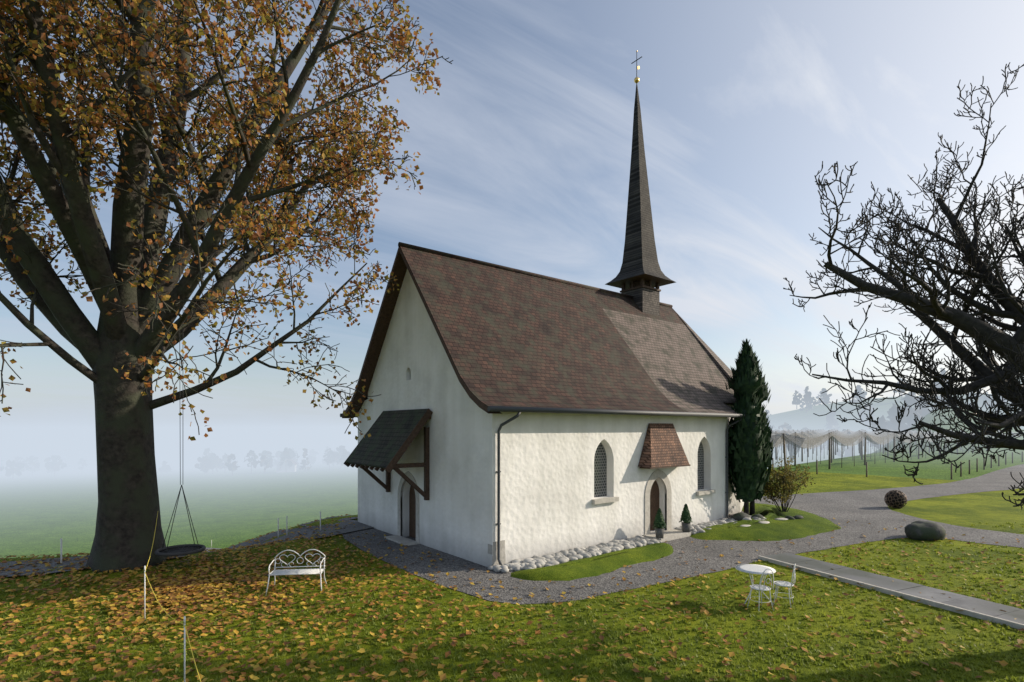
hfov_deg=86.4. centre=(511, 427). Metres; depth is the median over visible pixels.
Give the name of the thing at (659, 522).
topiary
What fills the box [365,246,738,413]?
chapel roof
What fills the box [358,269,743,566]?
chapel walls
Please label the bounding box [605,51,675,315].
ridge turret
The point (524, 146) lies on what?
sky
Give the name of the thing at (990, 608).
paved path
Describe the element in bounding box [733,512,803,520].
rocks
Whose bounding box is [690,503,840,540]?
island lawn
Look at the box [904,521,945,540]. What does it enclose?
boulder
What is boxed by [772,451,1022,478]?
roadside fence posts
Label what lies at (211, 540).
lane posts
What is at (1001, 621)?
path edging
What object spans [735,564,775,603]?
bistro table
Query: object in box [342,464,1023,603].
gravel forecourt
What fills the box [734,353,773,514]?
cypress
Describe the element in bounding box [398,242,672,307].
ridge tiles
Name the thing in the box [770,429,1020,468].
orchard hail nets
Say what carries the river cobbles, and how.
on the gravel forecourt
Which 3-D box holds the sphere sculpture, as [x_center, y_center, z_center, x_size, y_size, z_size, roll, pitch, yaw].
[18.040,3.400,25.664,0.883,0.886,0.883,0,0,-38]
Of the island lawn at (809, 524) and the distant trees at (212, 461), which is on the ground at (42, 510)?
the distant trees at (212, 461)
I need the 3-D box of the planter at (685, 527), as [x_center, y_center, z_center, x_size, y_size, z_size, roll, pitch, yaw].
[6.088,3.435,19.102,0.269,0.470,0.269,0,0,7]
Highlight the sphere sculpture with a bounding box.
[884,490,906,507]
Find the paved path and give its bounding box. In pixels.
[764,553,1023,623]
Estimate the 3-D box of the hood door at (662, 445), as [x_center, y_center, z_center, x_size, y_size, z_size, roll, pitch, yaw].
[5.337,0.600,18.939,2.460,1.460,0.440,0,0,-38]
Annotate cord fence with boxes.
[144,513,200,681]
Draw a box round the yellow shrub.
[762,456,815,511]
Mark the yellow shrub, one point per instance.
(780, 479)
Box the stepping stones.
[740,518,787,526]
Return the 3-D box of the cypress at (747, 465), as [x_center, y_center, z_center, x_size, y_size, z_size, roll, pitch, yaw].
[9.471,0.050,22.010,1.867,7.341,1.888,0,0,-38]
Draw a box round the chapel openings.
[385,442,714,545]
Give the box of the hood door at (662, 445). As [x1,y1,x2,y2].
[638,423,688,466]
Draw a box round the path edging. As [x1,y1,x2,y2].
[758,556,1023,628]
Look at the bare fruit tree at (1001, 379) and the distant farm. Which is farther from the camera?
the distant farm
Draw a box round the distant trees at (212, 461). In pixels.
[0,368,1013,479]
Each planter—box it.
[655,527,663,537]
[681,522,690,531]
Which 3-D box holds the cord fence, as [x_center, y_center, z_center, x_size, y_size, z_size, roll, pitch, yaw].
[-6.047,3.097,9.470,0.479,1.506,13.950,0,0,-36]
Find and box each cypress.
[724,339,770,514]
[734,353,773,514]
[761,382,774,466]
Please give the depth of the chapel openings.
18.71 m
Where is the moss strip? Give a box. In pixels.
[511,543,672,580]
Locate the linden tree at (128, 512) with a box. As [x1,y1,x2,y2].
[0,0,452,572]
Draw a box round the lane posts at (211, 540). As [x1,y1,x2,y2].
[60,511,320,563]
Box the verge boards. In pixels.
[342,246,501,417]
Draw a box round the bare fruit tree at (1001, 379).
[783,62,1023,508]
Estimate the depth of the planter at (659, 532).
17.98 m
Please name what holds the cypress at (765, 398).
on the island lawn at (809, 524)
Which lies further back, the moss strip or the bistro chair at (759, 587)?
the moss strip
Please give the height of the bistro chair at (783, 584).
0.911 m
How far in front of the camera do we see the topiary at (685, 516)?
19.01 m
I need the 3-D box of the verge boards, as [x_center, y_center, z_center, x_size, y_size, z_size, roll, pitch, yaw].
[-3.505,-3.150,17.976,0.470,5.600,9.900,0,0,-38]
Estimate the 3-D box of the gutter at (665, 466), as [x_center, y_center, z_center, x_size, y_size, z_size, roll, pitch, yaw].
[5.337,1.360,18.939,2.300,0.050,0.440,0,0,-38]
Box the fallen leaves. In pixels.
[0,514,1023,681]
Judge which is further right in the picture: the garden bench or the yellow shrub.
the yellow shrub
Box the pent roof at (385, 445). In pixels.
[343,408,432,499]
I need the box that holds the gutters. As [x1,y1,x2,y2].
[340,406,744,564]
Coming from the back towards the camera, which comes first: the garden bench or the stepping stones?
the stepping stones
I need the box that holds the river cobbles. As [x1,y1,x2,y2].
[488,515,765,572]
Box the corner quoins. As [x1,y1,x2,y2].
[488,540,504,565]
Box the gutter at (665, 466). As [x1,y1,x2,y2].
[640,464,690,468]
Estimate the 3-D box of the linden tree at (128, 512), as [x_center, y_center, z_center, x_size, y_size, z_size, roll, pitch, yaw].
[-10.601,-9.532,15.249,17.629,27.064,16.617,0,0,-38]
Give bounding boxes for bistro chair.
[747,568,773,611]
[773,564,795,607]
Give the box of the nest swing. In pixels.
[155,222,205,555]
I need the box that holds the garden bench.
[265,549,326,595]
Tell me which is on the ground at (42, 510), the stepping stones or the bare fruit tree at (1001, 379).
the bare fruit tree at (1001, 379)
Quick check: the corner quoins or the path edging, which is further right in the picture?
the path edging
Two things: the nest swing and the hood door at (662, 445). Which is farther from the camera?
the hood door at (662, 445)
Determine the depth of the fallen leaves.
11.19 m
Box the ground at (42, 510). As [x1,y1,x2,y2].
[0,376,1023,681]
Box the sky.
[0,0,1023,469]
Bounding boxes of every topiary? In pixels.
[653,508,665,528]
[679,504,691,522]
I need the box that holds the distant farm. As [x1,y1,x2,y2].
[276,424,908,472]
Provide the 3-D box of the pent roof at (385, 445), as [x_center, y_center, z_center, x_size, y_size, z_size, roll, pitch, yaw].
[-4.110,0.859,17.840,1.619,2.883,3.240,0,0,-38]

